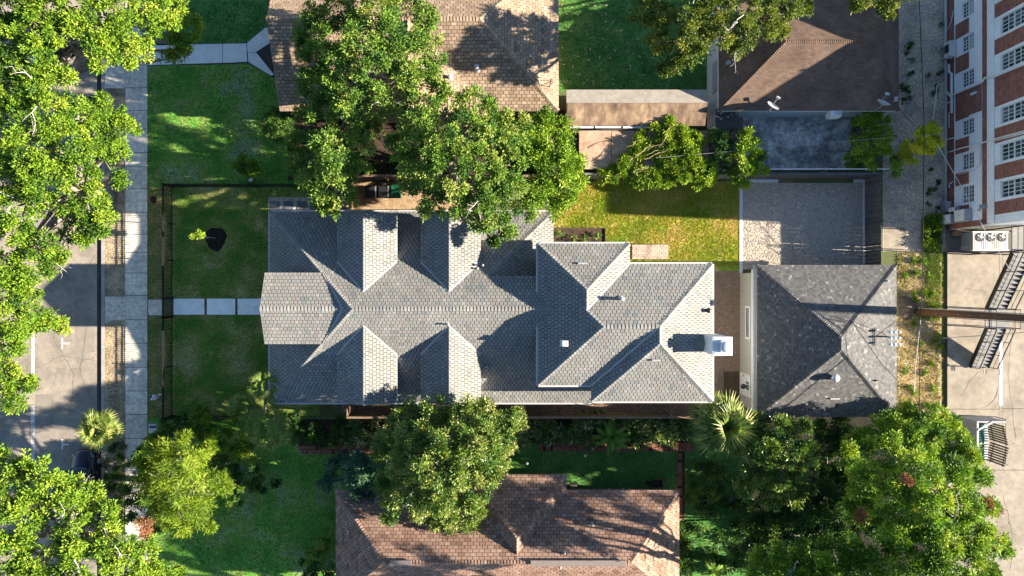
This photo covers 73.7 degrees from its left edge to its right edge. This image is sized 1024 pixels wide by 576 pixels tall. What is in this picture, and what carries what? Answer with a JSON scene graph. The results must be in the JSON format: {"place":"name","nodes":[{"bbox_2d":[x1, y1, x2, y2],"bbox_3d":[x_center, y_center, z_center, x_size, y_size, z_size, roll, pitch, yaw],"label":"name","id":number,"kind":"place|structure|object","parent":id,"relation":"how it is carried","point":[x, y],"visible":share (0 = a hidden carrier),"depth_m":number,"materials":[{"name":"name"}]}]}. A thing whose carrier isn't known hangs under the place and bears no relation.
{"place":"outdoors","nodes":[
{"label":"outdoors","id":0,"kind":"place"},
{"bbox_2d":[0,0,96,575],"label":"road","id":1,"kind":"structure","parent":0,"point":[61,383],"depth_m":48.12,"materials":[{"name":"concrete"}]},
{"bbox_2d":[0,273,72,415],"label":"live oak","id":2,"kind":"object","parent":1,"relation":"on","point":[17,332],"visible":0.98,"depth_m":40.67,"materials":[{"name":"green plant"}]},
{"bbox_2d":[35,394,53,443],"bbox_3d":[-32.931,9.210,48.117,1.353,0.001,3.534,0,90,0],"label":"road patch","id":3,"kind":"object","parent":1,"relation":"on","point":[44,418],"visible":1,"depth_m":48.12,"materials":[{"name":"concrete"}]},
{"bbox_2d":[64,449,100,515],"bbox_3d":[-29.805,13.535,47.364,2.220,1.509,4.550,0,90,0],"label":"parked car","id":4,"kind":"object","parent":1,"relation":"on","point":[86,462],"visible":0.53,"depth_m":47.28,"materials":[{"name":"paint"}]},
{"bbox_2d":[75,314,94,353],"bbox_3d":[-30.111,3.233,48.117,1.428,0.001,2.857,0,90,0],"label":"road patch","id":5,"kind":"object","parent":1,"relation":"on","point":[81,337],"visible":1,"depth_m":48.12,"materials":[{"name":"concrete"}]},
{"bbox_2d":[0,443,186,575],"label":"live oak","id":6,"kind":"object","parent":1,"relation":"on","point":[73,542],"visible":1,"depth_m":38.62,"materials":[{"name":"green plant"}]},
{"bbox_2d":[97,13,100,575],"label":"gutter","id":7,"kind":"object","parent":1,"relation":"on","point":[99,311],"visible":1,"depth_m":48.12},
{"bbox_2d":[101,12,104,570],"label":"kerb","id":8,"kind":"structure","parent":1,"relation":"on","point":[103,314],"depth_m":47.99,"materials":[{"name":"concrete"}]},
{"bbox_2d":[0,0,206,118],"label":"live oak","id":9,"kind":"object","parent":1,"relation":"on","point":[53,30],"visible":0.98,"depth_m":38.95,"materials":[{"name":"green plant"}]},
{"bbox_2d":[105,0,124,575],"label":"verge","id":10,"kind":"structure","parent":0,"point":[112,285],"depth_m":47.99,"materials":[{"name":"soil"}]},
{"bbox_2d":[0,87,143,290],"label":"live oak","id":11,"kind":"object","parent":10,"relation":"on","point":[80,190],"visible":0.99,"depth_m":39.06,"materials":[{"name":"green plant"}]},
{"bbox_2d":[75,408,125,451],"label":"fan palm","id":12,"kind":"object","parent":10,"relation":"on","point":[107,426],"visible":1,"depth_m":43.08,"materials":[{"name":"green plant"}]},
{"bbox_2d":[100,440,128,535],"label":"weeds","id":13,"kind":"object","parent":10,"relation":"on","point":[113,446],"visible":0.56,"depth_m":47.80,"materials":[{"name":"green plant"}]},
{"bbox_2d":[105,297,125,323],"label":"kerb walk","id":14,"kind":"structure","parent":10,"relation":"on","point":[116,308],"depth_m":47.96,"materials":[{"name":"concrete"}]},
{"bbox_2d":[125,0,147,573],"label":"pavement","id":15,"kind":"structure","parent":0,"point":[136,281],"depth_m":47.96,"materials":[{"name":"concrete"}]},
{"bbox_2d":[148,64,336,185],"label":"lawn","id":16,"kind":"structure","parent":0,"point":[176,154],"depth_m":47.99,"materials":[{"name":"plant"}]},
{"bbox_2d":[147,64,336,575],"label":"grass","id":17,"kind":"structure","parent":16,"relation":"on","point":[193,136],"depth_m":47.97,"materials":[{"name":"plant"}]},
{"bbox_2d":[230,153,261,179],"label":"sapling bush","id":18,"kind":"object","parent":16,"relation":"on","point":[243,165],"visible":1,"depth_m":46.25,"materials":[{"name":"green plant"}]},
{"bbox_2d":[259,106,295,144],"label":"round bush","id":19,"kind":"object","parent":16,"relation":"on","point":[286,122],"visible":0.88,"depth_m":46.61,"materials":[{"name":"green plant"}]},
{"bbox_2d":[148,418,340,575],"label":"lawn","id":20,"kind":"structure","parent":0,"point":[294,451],"depth_m":47.99,"materials":[{"name":"plant"}]},
{"bbox_2d":[118,451,163,534],"bbox_3d":[-25.059,13.797,46.403,3.360,3.234,5.770,0,90,0],"label":"shrub","id":21,"kind":"object","parent":20,"relation":"on","point":[130,516],"visible":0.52,"depth_m":45.55,"materials":[{"name":"green plant"}]},
{"bbox_2d":[150,410,202,441],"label":"shrub","id":22,"kind":"object","parent":20,"relation":"on","point":[166,429],"visible":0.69,"depth_m":46.47,"materials":[{"name":"green plant"}]},
{"bbox_2d":[127,427,235,539],"bbox_3d":[-21.558,12.523,43.784,7.865,8.633,7.580,0,90,0],"label":"cypress","id":23,"kind":"object","parent":20,"relation":"on","point":[163,483],"visible":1,"depth_m":42.04,"materials":[{"name":"green plant"}]},
{"bbox_2d":[186,404,235,455],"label":"shrub","id":24,"kind":"object","parent":20,"relation":"on","point":[212,430],"visible":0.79,"depth_m":45.40,"materials":[{"name":"green plant"}]},
{"bbox_2d":[217,412,258,464],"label":"shrub","id":25,"kind":"object","parent":20,"relation":"on","point":[241,451],"visible":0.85,"depth_m":45.52,"materials":[{"name":"green plant"}]},
{"bbox_2d":[208,440,282,508],"bbox_3d":[-18.388,12.192,46.612,4.128,2.820,4.958,-25,90,0],"label":"shrub","id":26,"kind":"object","parent":20,"relation":"on","point":[255,485],"visible":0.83,"depth_m":46.12,"materials":[{"name":"green plant"}]},
{"bbox_2d":[243,403,292,451],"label":"fan palm","id":27,"kind":"object","parent":20,"relation":"on","point":[254,435],"visible":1,"depth_m":43.97,"materials":[{"name":"green plant"}]},
{"bbox_2d":[302,535,331,567],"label":"shrub","id":28,"kind":"object","parent":20,"relation":"on","point":[318,550],"visible":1,"depth_m":45.95,"materials":[{"name":"green plant"}]},
{"bbox_2d":[299,419,352,446],"bbox_3d":[-13.088,10.181,47.988,3.825,0.001,1.988,0,90,0],"label":"mulch bed","id":29,"kind":"object","parent":20,"relation":"on","point":[325,422],"visible":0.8,"depth_m":47.99,"materials":[{"name":"soil"}]},
{"bbox_2d":[285,413,353,450],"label":"ground cover","id":30,"kind":"object","parent":29,"relation":"on","point":[314,432],"visible":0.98,"depth_m":47.48,"materials":[{"name":"green plant"}]},
{"bbox_2d":[172,186,319,297],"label":"front lawn","id":31,"kind":"structure","parent":0,"point":[243,230],"depth_m":47.99,"materials":[{"name":"plant"}]},
{"bbox_2d":[161,183,173,298],"bbox_3d":[-23.831,-3.206,47.210,0.080,1.580,7.842,0,90,0],"label":"iron fence","id":32,"kind":"object","parent":31,"relation":"on","point":[163,247],"visible":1,"depth_m":47.03,"materials":[{"name":"black metal"}]},
{"bbox_2d":[172,315,319,415],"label":"front lawn","id":33,"kind":"structure","parent":0,"point":[304,409],"depth_m":47.99,"materials":[{"name":"plant"}]},
{"bbox_2d":[161,316,173,419],"bbox_3d":[-23.831,5.494,47.210,0.080,1.580,7.018,0,90,0],"label":"iron fence","id":34,"kind":"object","parent":33,"relation":"on","point":[163,368],"visible":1,"depth_m":47.06,"materials":[{"name":"black metal"}]},
{"bbox_2d":[172,187,269,414],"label":"grass","id":35,"kind":"structure","parent":33,"relation":"on","point":[219,297],"depth_m":47.97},
{"bbox_2d":[226,392,262,424],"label":"fan palm","id":36,"kind":"object","parent":33,"relation":"on","point":[234,403],"visible":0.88,"depth_m":44.90,"materials":[{"name":"green plant"}]},
{"bbox_2d":[246,368,277,410],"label":"fan palm","id":37,"kind":"object","parent":33,"relation":"on","point":[253,381],"visible":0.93,"depth_m":44.31,"materials":[{"name":"green plant"}]},
{"bbox_2d":[268,197,350,211],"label":"paver path","id":38,"kind":"structure","parent":0,"point":[288,203],"depth_m":47.95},
{"bbox_2d":[353,181,472,209],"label":"bin yard","id":39,"kind":"structure","parent":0,"point":[406,202],"depth_m":47.99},
{"bbox_2d":[288,109,565,179],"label":"under tree soil","id":40,"kind":"structure","parent":0,"point":[383,155],"depth_m":47.99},
{"bbox_2d":[283,99,385,221],"bbox_3d":[-10.783,-7.937,42.835,5.819,10.529,6.950,33,90,0],"label":"shade tree","id":41,"kind":"object","parent":40,"relation":"on","point":[331,162],"visible":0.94,"depth_m":39.66,"materials":[{"name":"green plant"}]},
{"bbox_2d":[291,0,447,124],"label":"shade tree","id":42,"kind":"object","parent":40,"relation":"on","point":[338,85],"visible":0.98,"depth_m":38.62,"materials":[{"name":"green plant"}]},
{"bbox_2d":[291,114,562,184],"bbox_3d":[-5.633,-9.874,47.500,19.792,1.450,5.539,0,90,0],"label":"ground cover","id":43,"kind":"object","parent":40,"relation":"on","point":[373,135],"visible":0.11,"depth_m":47.59,"materials":[{"name":"green plant"}]},
{"bbox_2d":[376,76,540,248],"bbox_3d":[-2.946,-7.243,42.260,9.472,11.680,9.928,0,90,0],"label":"shade tree","id":44,"kind":"object","parent":40,"relation":"on","point":[453,155],"visible":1,"depth_m":38.58,"materials":[{"name":"green plant"}]},
{"bbox_2d":[515,104,590,223],"bbox_3d":[2.434,-7.565,43.912,4.907,8.376,7.265,-10,90,0],"label":"shade tree","id":45,"kind":"object","parent":40,"relation":"on","point":[548,159],"visible":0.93,"depth_m":40.99,"materials":[{"name":"green plant"}]},
{"bbox_2d":[148,0,945,575],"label":"terrain","id":46,"kind":"structure","parent":0,"point":[334,410],"depth_m":48.00,"materials":[{"name":"concrete"}]},
{"bbox_2d":[148,186,170,299],"bbox_3d":[-24.724,-3.169,47.991,1.672,0.001,7.988,0,90,0],"label":"fence strip","id":47,"kind":"object","parent":46,"relation":"on","point":[156,238],"visible":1,"depth_m":47.99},
{"bbox_2d":[147,188,173,415],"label":"grass","id":48,"kind":"structure","parent":47,"relation":"on","point":[160,299],"depth_m":47.97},
{"bbox_2d":[148,315,170,416],"bbox_3d":[-24.724,5.494,47.991,1.672,0.001,7.162,0,90,0],"label":"fence strip","id":49,"kind":"object","parent":46,"relation":"on","point":[156,360],"visible":0.8,"depth_m":47.99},
{"bbox_2d":[174,299,204,314],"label":"stepping slab","id":50,"kind":"structure","parent":46,"relation":"on","point":[189,306],"depth_m":47.94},
{"bbox_2d":[148,0,266,43],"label":"lawn top","id":51,"kind":"structure","parent":46,"relation":"on","point":[220,11],"depth_m":47.99,"materials":[{"name":"plant"}]},
{"bbox_2d":[148,28,274,76],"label":"front walk","id":52,"kind":"structure","parent":46,"relation":"on","point":[255,51],"depth_m":47.95,"materials":[{"name":"concrete"}]},
{"bbox_2d":[207,299,234,314],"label":"stepping slab","id":53,"kind":"structure","parent":46,"relation":"on","point":[220,306],"depth_m":47.94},
{"bbox_2d":[266,0,559,122],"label":"house","id":54,"kind":"structure","parent":46,"relation":"on","point":[506,52],"depth_m":43.68,"materials":[{"name":"beige"}]},
{"bbox_2d":[147,0,757,572],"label":"grass","id":55,"kind":"structure","parent":46,"relation":"on","point":[563,88],"depth_m":47.97,"materials":[{"name":"plant"}]},
{"bbox_2d":[259,210,731,404],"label":"house","id":56,"kind":"structure","parent":46,"relation":"on","point":[364,307],"depth_m":41.80,"materials":[{"name":"white paint"}]},
{"bbox_2d":[335,473,679,575],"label":"house","id":57,"kind":"structure","parent":46,"relation":"on","point":[542,524],"depth_m":42.77,"materials":[{"name":"brown"}]},
{"bbox_2d":[342,414,677,488],"bbox_3d":[0.009,11.531,47.992,23.981,0.001,5.812,0,90,0],"label":"side garden","id":58,"kind":"object","parent":46,"relation":"on","point":[516,464],"visible":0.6,"depth_m":47.99,"materials":[{"name":"plant"}]},
{"bbox_2d":[313,447,383,504],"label":"tree","id":59,"kind":"object","parent":58,"relation":"on","point":[357,477],"visible":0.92,"depth_m":44.22,"materials":[{"name":"green plant"}]},
{"bbox_2d":[367,391,529,539],"bbox_3d":[-4.590,10.619,42.899,8.976,10.403,10.585,23,90,0],"label":"magnolia","id":60,"kind":"object","parent":58,"relation":"on","point":[443,475],"visible":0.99,"depth_m":39.84,"materials":[{"name":"green plant"}]},
{"bbox_2d":[353,419,687,442],"bbox_3d":[0.600,9.919,47.988,23.550,0.001,1.912,0,90,0],"label":"garden bed","id":61,"kind":"object","parent":58,"relation":"on","point":[566,422],"visible":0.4,"depth_m":47.99,"materials":[{"name":"soil"}]},
{"bbox_2d":[337,408,692,450],"bbox_3d":[0.207,9.892,47.495,25.093,1.648,3.235,0,90,0],"label":"bed foliage","id":62,"kind":"object","parent":61,"relation":"on","point":[662,432],"visible":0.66,"depth_m":47.35,"materials":[{"name":"green plant"}]},
{"bbox_2d":[592,419,629,455],"bbox_3d":[6.854,10.265,46.987,2.459,2.139,2.299,42,90,0],"label":"cycad","id":63,"kind":"object","parent":61,"relation":"on","point":[611,436],"visible":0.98,"depth_m":46.75,"materials":[{"name":"green plant"}]},
{"bbox_2d":[341,403,693,413],"bbox_3d":[0.844,8.400,47.987,25.688,0.001,0.900,0,90,0],"label":"gravel strip","id":64,"kind":"object","parent":46,"relation":"on","point":[375,408],"visible":0.2,"depth_m":47.99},
{"bbox_2d":[346,410,693,418],"bbox_3d":[1.050,8.660,46.913,24.400,2.175,0.220,0,90,0],"label":"board fence","id":65,"kind":"object","parent":64,"relation":"on","point":[666,414],"visible":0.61,"depth_m":46.51,"materials":[{"name":"brown wood"}]},
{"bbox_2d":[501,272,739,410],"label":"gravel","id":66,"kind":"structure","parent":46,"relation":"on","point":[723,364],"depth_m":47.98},
{"bbox_2d":[566,90,708,130],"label":"long shed","id":67,"kind":"structure","parent":46,"relation":"on","point":[612,110],"depth_m":45.23,"materials":[{"name":"brown"}]},
{"bbox_2d":[577,131,708,168],"bbox_3d":[8.856,-9.267,46.893,8.695,2.214,2.576,0,90,0],"label":"lean to roof","id":68,"kind":"object","parent":46,"relation":"on","point":[595,146],"visible":0.42,"depth_m":45.80,"materials":[{"name":"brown wood"}]},
{"bbox_2d":[595,114,719,191],"bbox_3d":[9.710,-9.037,46.267,8.312,3.515,5.329,0,90,0],"label":"tree","id":69,"kind":"object","parent":46,"relation":"on","point":[673,168],"visible":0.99,"depth_m":45.31,"materials":[{"name":"green plant"}]},
{"bbox_2d":[626,0,814,78],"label":"live oak","id":70,"kind":"object","parent":46,"relation":"on","point":[699,18],"visible":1,"depth_m":39.29,"materials":[{"name":"green plant"}]},
{"bbox_2d":[705,111,737,133],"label":"porch roof","id":71,"kind":"structure","parent":46,"relation":"on","point":[725,122],"depth_m":45.70,"materials":[{"name":"grey wood"}]},
{"bbox_2d":[686,390,759,460],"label":"fan palm","id":72,"kind":"object","parent":46,"relation":"on","point":[716,416],"visible":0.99,"depth_m":42.53,"materials":[{"name":"green plant"}]},
{"bbox_2d":[714,271,741,410],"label":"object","id":73,"kind":"structure","parent":46,"relation":"on","point":[725,306],"depth_m":47.99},
{"bbox_2d":[729,409,823,512],"bbox_3d":[16.512,10.930,44.396,6.114,7.408,6.701,0,90,0],"label":"crape myrtle","id":74,"kind":"object","parent":46,"relation":"on","point":[780,443],"visible":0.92,"depth_m":42.17,"materials":[{"name":"green plant"}]},
{"bbox_2d":[743,182,862,268],"bbox_3d":[20.484,-4.350,47.988,8.531,0.001,6.075,0,90,0],"label":"gravel court","id":75,"kind":"object","parent":46,"relation":"on","point":[798,236],"visible":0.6,"depth_m":47.99,"materials":[{"name":"gravel"}]},
{"bbox_2d":[707,0,899,116],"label":"house","id":76,"kind":"structure","parent":46,"relation":"on","point":[828,56],"depth_m":43.97,"materials":[{"name":"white paint"}]},
{"bbox_2d":[745,171,882,178],"bbox_3d":[20.512,-7.709,46.862,8.725,2.275,0.220,0,90,0],"label":"board fence","id":77,"kind":"object","parent":46,"relation":"on","point":[818,175],"visible":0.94,"depth_m":46.46,"materials":[{"name":"grey wood"}]},
{"bbox_2d":[683,419,945,575],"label":"yard","id":78,"kind":"structure","parent":46,"relation":"on","point":[696,455],"depth_m":47.99,"materials":[{"name":"plant"}]},
{"bbox_2d":[686,459,729,504],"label":"round bush","id":79,"kind":"object","parent":78,"relation":"on","point":[712,494],"visible":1,"depth_m":46.55,"materials":[{"name":"green plant"}]},
{"bbox_2d":[679,493,834,575],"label":"ground cover","id":80,"kind":"object","parent":78,"relation":"on","point":[686,566],"visible":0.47,"depth_m":47.57,"materials":[{"name":"green plant"}]},
{"bbox_2d":[740,264,897,416],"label":"garage","id":81,"kind":"structure","parent":46,"relation":"on","point":[808,348],"depth_m":44.58,"materials":[{"name":"grey"}]},
{"bbox_2d":[865,221,881,264],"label":"court gate","id":82,"kind":"structure","parent":46,"relation":"on","point":[873,230],"depth_m":46.78,"materials":[{"name":"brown wood"}]},
{"bbox_2d":[842,111,905,179],"bbox_3d":[24.303,-9.934,46.283,4.033,3.469,5.458,0,90,0],"label":"shrub","id":83,"kind":"object","parent":46,"relation":"on","point":[869,120],"visible":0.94,"depth_m":45.37,"materials":[{"name":"green plant"}]},
{"bbox_2d":[865,173,883,223],"bbox_3d":[24.855,-6.084,46.876,0.166,2.248,3.269,0,90,0],"label":"board fence","id":84,"kind":"object","parent":46,"relation":"on","point":[873,203],"visible":1,"depth_m":46.78,"materials":[{"name":"grey wood"}]},
{"bbox_2d":[845,0,912,21],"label":"live oak","id":85,"kind":"object","parent":46,"relation":"on","point":[886,11],"visible":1,"depth_m":40.09,"materials":[{"name":"green plant"}]},
{"bbox_2d":[897,252,940,415],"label":"alley weeds","id":86,"kind":"object","parent":46,"relation":"on","point":[923,301],"visible":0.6,"depth_m":47.99,"materials":[{"name":"plant"}]},
{"bbox_2d":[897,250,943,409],"bbox_3d":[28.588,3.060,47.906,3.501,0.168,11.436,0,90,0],"label":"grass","id":87,"kind":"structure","parent":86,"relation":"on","point":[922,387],"depth_m":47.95,"materials":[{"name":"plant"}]},
{"bbox_2d":[900,210,945,409],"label":"weeds","id":88,"kind":"object","parent":46,"relation":"on","point":[927,228],"visible":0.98,"depth_m":47.73,"materials":[{"name":"green plant"}]},
{"bbox_2d":[921,215,944,321],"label":"grass","id":89,"kind":"structure","parent":46,"relation":"on","point":[938,273],"depth_m":47.92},
{"bbox_2d":[915,308,1023,322],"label":"utility pole","id":90,"kind":"object","parent":46,"relation":"on","point":[970,315],"visible":0.99,"depth_m":42.18,"materials":[{"name":"brown wood"}]},
{"bbox_2d":[539,442,693,451],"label":"brick path","id":91,"kind":"structure","parent":0,"point":[685,446],"depth_m":47.94,"materials":[{"name":"brick"}]},
{"bbox_2d":[558,0,706,91],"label":"back lawn","id":92,"kind":"structure","parent":0,"point":[571,21],"depth_m":47.99,"materials":[{"name":"plant"}]},
{"bbox_2d":[553,181,739,270],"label":"lawn","id":93,"kind":"structure","parent":0,"point":[716,268],"depth_m":47.99,"materials":[{"name":"plant"}]},
{"bbox_2d":[553,228,605,241],"bbox_3d":[4.725,-3.675,47.860,3.675,0.280,1.088,0,90,0],"label":"planter bed","id":94,"kind":"object","parent":93,"relation":"on","point":[578,233],"visible":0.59,"depth_m":47.80,"materials":[{"name":"soil"}]},
{"bbox_2d":[631,245,667,258],"bbox_3d":[9.656,-2.531,47.819,2.512,0.362,1.012,0,90,0],"label":"brick stoop","id":95,"kind":"object","parent":93,"relation":"on","point":[649,251],"visible":1,"depth_m":47.65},
{"bbox_2d":[709,117,851,170],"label":"back patio","id":96,"kind":"structure","parent":0,"point":[733,135],"depth_m":47.99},
{"bbox_2d":[706,127,735,176],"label":"shrub","id":97,"kind":"object","parent":96,"relation":"on","point":[719,141],"visible":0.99,"depth_m":45.00,"materials":[{"name":"green plant"}]},
{"bbox_2d":[727,125,771,190],"bbox_3d":[15.346,-8.463,45.978,3.194,4.065,3.808,-32,90,0],"label":"shrub","id":98,"kind":"object","parent":96,"relation":"on","point":[754,167],"visible":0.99,"depth_m":44.71,"materials":[{"name":"green plant"}]},
{"bbox_2d":[742,117,850,170],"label":"patio slab","id":99,"kind":"structure","parent":96,"relation":"on","point":[838,130],"depth_m":47.96,"materials":[{"name":"concrete"}]},
{"bbox_2d":[750,416,944,575],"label":"yard soil","id":100,"kind":"structure","parent":0,"point":[860,421],"depth_m":47.99,"materials":[{"name":"brown soil"}]},
{"bbox_2d":[724,417,904,571],"bbox_3d":[19.651,13.361,45.224,12.164,5.751,9.775,-9,90,0],"label":"pecan tree","id":101,"kind":"object","parent":100,"relation":"on","point":[808,523],"visible":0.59,"depth_m":44.11,"materials":[{"name":"green plant"}]},
{"bbox_2d":[735,532,1005,575],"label":"pecan tree","id":102,"kind":"object","parent":100,"relation":"on","point":[932,561],"visible":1,"depth_m":36.29,"materials":[{"name":"green plant"}]},
{"bbox_2d":[835,397,1018,564],"bbox_3d":[23.922,11.515,41.232,11.104,13.736,9.034,0,90,0],"label":"pecan tree","id":103,"kind":"object","parent":100,"relation":"on","point":[927,486],"visible":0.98,"depth_m":37.23,"materials":[{"name":"green plant"}]},
{"bbox_2d":[883,0,945,250],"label":"alley track","id":104,"kind":"structure","parent":0,"point":[902,118],"depth_m":47.99,"materials":[{"name":"gravel"}]},
{"bbox_2d":[884,227,904,249],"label":"alley slab","id":105,"kind":"structure","parent":104,"relation":"on","point":[894,237],"depth_m":47.98,"materials":[{"name":"concrete"}]},
{"bbox_2d":[889,119,945,165],"bbox_3d":[26.868,-9.408,45.934,3.319,4.167,2.120,-43,90,0],"label":"shrub","id":106,"kind":"object","parent":104,"relation":"on","point":[922,144],"visible":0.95,"depth_m":44.57,"materials":[{"name":"green plant"}]},
{"bbox_2d":[899,22,944,210],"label":"weeds","id":107,"kind":"object","parent":104,"relation":"on","point":[905,88],"visible":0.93,"depth_m":47.85,"materials":[{"name":"green plant"}]},
{"bbox_2d":[947,230,1010,251],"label":"yard floor","id":108,"kind":"structure","parent":0,"point":[953,243],"depth_m":47.88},
{"bbox_2d":[961,231,1008,250],"bbox_3d":[32.727,-3.211,47.230,2.481,1.299,1.313,0,90,0],"label":"condenser unit","id":109,"kind":"object","parent":108,"relation":"on","point":[977,240],"visible":0.97,"depth_m":46.65,"materials":[{"name":"white paint"}]},
{"bbox_2d":[960,416,1008,466],"bbox_3d":[32.604,10.551,46.917,2.552,1.925,3.157,0,90,0],"label":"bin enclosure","id":110,"kind":"object","parent":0,"point":[971,423],"visible":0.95,"depth_m":46.64,"materials":[{"name":"metal"}]},
{"bbox_2d":[946,253,1023,575],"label":"parking lot","id":111,"kind":"structure","parent":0,"point":[971,280],"depth_m":47.87,"materials":[{"name":"concrete"}]},
{"bbox_2d":[969,225,1023,373],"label":"outdoor stair","id":112,"kind":"object","parent":111,"relation":"on","point":[1004,290],"visible":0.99,"depth_m":45.65,"materials":[{"name":"metal"}]},
{"label":"ground","id":113,"kind":"structure","parent":0,"visible":0},
{"bbox_2d":[944,0,1023,229],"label":"brick building","id":114,"kind":"structure","parent":113,"relation":"on","point":[984,110],"depth_m":44.15,"materials":[{"name":"white paint"}]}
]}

